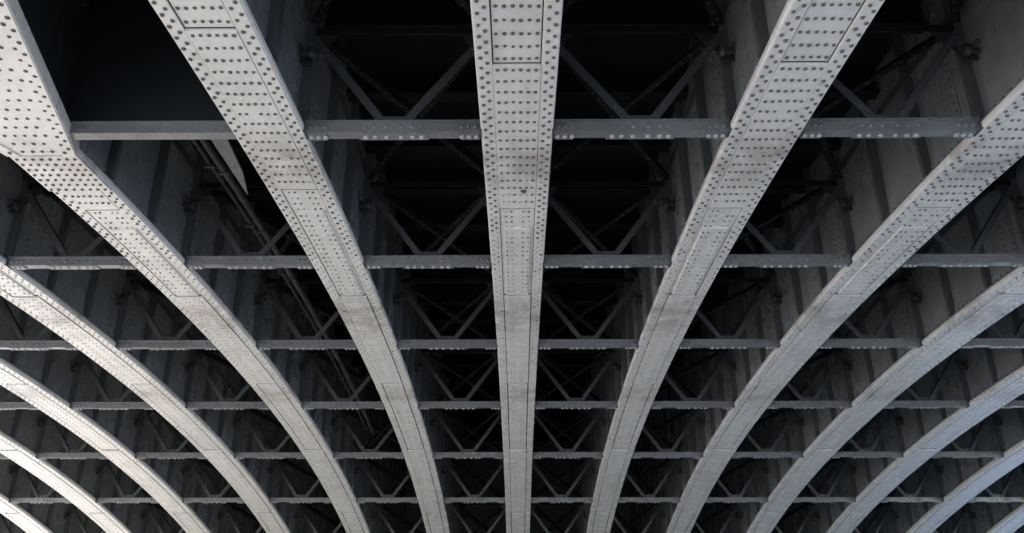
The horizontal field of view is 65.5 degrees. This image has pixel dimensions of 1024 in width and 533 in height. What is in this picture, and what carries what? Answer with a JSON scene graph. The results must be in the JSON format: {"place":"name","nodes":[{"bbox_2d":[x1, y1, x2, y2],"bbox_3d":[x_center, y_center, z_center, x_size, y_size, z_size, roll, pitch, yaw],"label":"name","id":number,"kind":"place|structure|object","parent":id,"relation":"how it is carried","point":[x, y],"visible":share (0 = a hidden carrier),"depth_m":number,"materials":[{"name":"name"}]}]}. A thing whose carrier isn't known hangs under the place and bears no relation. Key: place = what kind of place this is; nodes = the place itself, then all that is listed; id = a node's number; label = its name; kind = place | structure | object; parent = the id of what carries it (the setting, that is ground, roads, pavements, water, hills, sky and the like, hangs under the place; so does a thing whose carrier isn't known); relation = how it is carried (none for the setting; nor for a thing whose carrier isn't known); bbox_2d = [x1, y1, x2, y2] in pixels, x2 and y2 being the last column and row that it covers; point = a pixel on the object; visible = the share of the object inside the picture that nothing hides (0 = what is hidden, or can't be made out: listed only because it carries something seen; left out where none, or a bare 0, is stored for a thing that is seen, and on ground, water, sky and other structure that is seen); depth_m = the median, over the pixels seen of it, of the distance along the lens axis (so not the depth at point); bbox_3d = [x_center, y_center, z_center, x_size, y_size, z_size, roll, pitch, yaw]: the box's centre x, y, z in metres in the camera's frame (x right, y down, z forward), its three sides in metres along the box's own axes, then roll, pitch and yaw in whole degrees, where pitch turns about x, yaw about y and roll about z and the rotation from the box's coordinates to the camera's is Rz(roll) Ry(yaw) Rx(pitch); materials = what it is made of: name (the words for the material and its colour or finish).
{"place":"outdoors","nodes":[
{"label":"outdoors","id":0,"kind":"place"},
{"bbox_2d":[193,0,929,440],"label":"bridge deck","id":1,"kind":"structure","parent":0,"point":[619,68],"depth_m":15.13,"materials":[{"name":"paint"}]},
{"label":"foreshore ground","id":2,"kind":"structure","parent":0,"visible":0},
{"bbox_2d":[405,441,691,532],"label":"cross bracing","id":3,"kind":"object","parent":2,"relation":"on","point":[553,513],"visible":0.07,"depth_m":40.86,"materials":[{"name":"paint"}]},
{"bbox_2d":[0,515,24,532],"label":"steel arch rib","id":4,"kind":"object","parent":3,"relation":"attached to","point":[13,527],"visible":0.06,"depth_m":32.41,"materials":[{"name":"paint"}]},
{"bbox_2d":[0,513,26,532],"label":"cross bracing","id":5,"kind":"object","parent":4,"relation":"attached to","point":[5,525],"visible":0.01,"depth_m":31.13,"materials":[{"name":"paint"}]},
{"bbox_2d":[0,458,105,532],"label":"steel arch rib","id":6,"kind":"object","parent":3,"relation":"attached to","point":[44,518],"visible":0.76,"depth_m":29.21,"materials":[{"name":"paint"}]},
{"bbox_2d":[0,453,104,532],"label":"cross bracing","id":7,"kind":"object","parent":6,"relation":"attached to","point":[39,499],"visible":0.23,"depth_m":27.61,"materials":[{"name":"paint"}]},
{"bbox_2d":[0,385,185,532],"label":"steel arch rib","id":8,"kind":"object","parent":3,"relation":"attached to","point":[80,484],"visible":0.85,"depth_m":26.57,"materials":[{"name":"paint"}]},
{"bbox_2d":[0,392,183,532],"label":"cross bracing","id":9,"kind":"object","parent":8,"relation":"attached to","point":[5,404],"visible":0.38,"depth_m":24.41,"materials":[{"name":"paint"}]},
{"bbox_2d":[0,299,265,532],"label":"steel arch rib","id":10,"kind":"object","parent":3,"relation":"attached to","point":[51,382],"visible":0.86,"depth_m":23.25,"materials":[{"name":"paint"}]},
{"bbox_2d":[0,295,263,532],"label":"cross bracing","id":11,"kind":"object","parent":10,"relation":"attached to","point":[23,342],"visible":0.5,"depth_m":20.95,"materials":[{"name":"paint"}]},
{"bbox_2d":[0,153,343,532],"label":"steel arch rib","id":12,"kind":"object","parent":3,"relation":"attached to","point":[91,313],"visible":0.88,"depth_m":18.62,"materials":[{"name":"paint"}]},
{"bbox_2d":[5,169,345,532],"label":"cross bracing","id":13,"kind":"object","parent":12,"relation":"attached to","point":[65,260],"visible":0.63,"depth_m":17.34,"materials":[{"name":"paint"}]},
{"bbox_2d":[11,53,407,532],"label":"steel arch rib","id":14,"kind":"object","parent":3,"relation":"attached to","point":[149,217],"visible":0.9,"depth_m":16.04,"materials":[{"name":"paint"}]},
{"bbox_2d":[0,0,111,190],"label":"splayed girder end","id":15,"kind":"object","parent":14,"relation":"attached to","point":[42,42],"visible":1,"depth_m":9.28,"materials":[{"name":"paint"}]},
{"bbox_2d":[67,0,422,532],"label":"cross bracing","id":16,"kind":"object","parent":14,"relation":"attached to","point":[137,78],"visible":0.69,"depth_m":10.21,"materials":[{"name":"paint"}]},
{"bbox_2d":[191,139,374,434],"bbox_3d":[-4.258,1.372,17.418,0.760,1.630,16.030,0,-22,0],"label":"service conduit","id":17,"kind":"object","parent":16,"relation":"attached to","point":[225,149],"visible":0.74,"depth_m":13.60,"materials":[{"name":"metal"}]},
{"bbox_2d":[148,0,466,532],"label":"steel arch rib","id":18,"kind":"object","parent":3,"relation":"attached to","point":[267,74],"visible":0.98,"depth_m":11.71,"materials":[{"name":"paint"}]},
{"bbox_2d":[303,0,505,532],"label":"cross bracing","id":19,"kind":"object","parent":18,"relation":"attached to","point":[415,123],"visible":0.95,"depth_m":13.50,"materials":[{"name":"paint"}]},
{"bbox_2d":[470,0,562,532],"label":"steel arch rib","id":20,"kind":"object","parent":3,"relation":"attached to","point":[516,52],"visible":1,"depth_m":10.76,"materials":[{"name":"paint"}]},
{"bbox_2d":[530,0,731,532],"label":"cross bracing","id":21,"kind":"object","parent":20,"relation":"attached to","point":[621,123],"visible":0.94,"depth_m":13.55,"materials":[{"name":"paint"}]},
{"bbox_2d":[569,0,884,532],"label":"steel arch rib","id":22,"kind":"object","parent":3,"relation":"attached to","point":[767,72],"visible":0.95,"depth_m":11.76,"materials":[{"name":"paint"}]},
{"bbox_2d":[613,0,983,532],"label":"cross bracing","id":23,"kind":"object","parent":22,"relation":"attached to","point":[898,125],"visible":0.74,"depth_m":13.39,"materials":[{"name":"paint"}]},
{"bbox_2d":[629,0,1023,532],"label":"steel arch rib","id":24,"kind":"object","parent":3,"relation":"attached to","point":[897,206],"visible":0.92,"depth_m":13.46,"materials":[{"name":"paint"}]},
{"bbox_2d":[692,155,1023,532],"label":"steel arch rib","id":25,"kind":"object","parent":3,"relation":"attached to","point":[946,311],"visible":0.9,"depth_m":19.08,"materials":[{"name":"paint"}]},
{"bbox_2d":[690,162,1023,532],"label":"cross bracing","id":26,"kind":"object","parent":25,"relation":"attached to","point":[972,257],"visible":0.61,"depth_m":17.24,"materials":[{"name":"paint"}]},
{"bbox_2d":[773,317,1023,532],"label":"cross bracing","id":27,"kind":"object","parent":25,"relation":"attached to","point":[1015,340],"visible":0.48,"depth_m":23.93,"materials":[{"name":"paint"}]},
{"bbox_2d":[771,303,1023,532],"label":"steel arch rib","id":28,"kind":"object","parent":3,"relation":"attached to","point":[987,381],"visible":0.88,"depth_m":23.54,"materials":[{"name":"paint"}]},
{"bbox_2d":[854,400,1023,532],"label":"cross bracing","id":29,"kind":"object","parent":28,"relation":"attached to","point":[959,453],"visible":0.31,"depth_m":24.41,"materials":[{"name":"paint"}]},
{"bbox_2d":[852,393,1023,532],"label":"steel arch rib","id":30,"kind":"object","parent":3,"relation":"attached to","point":[958,483],"visible":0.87,"depth_m":26.85,"materials":[{"name":"paint"}]},
{"bbox_2d":[934,464,1023,532],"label":"cross bracing","id":31,"kind":"object","parent":30,"relation":"attached to","point":[1000,498],"visible":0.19,"depth_m":27.40,"materials":[{"name":"paint"}]},
{"bbox_2d":[932,462,1023,532],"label":"steel arch rib","id":32,"kind":"object","parent":3,"relation":"attached to","point":[990,517],"visible":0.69,"depth_m":29.55,"materials":[{"name":"paint"}]},
{"bbox_2d":[1015,525,1023,532],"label":"steel arch rib","id":33,"kind":"object","parent":3,"relation":"attached to","point":[1020,529],"visible":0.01,"depth_m":32.81,"materials":[{"name":"paint"}]}
]}

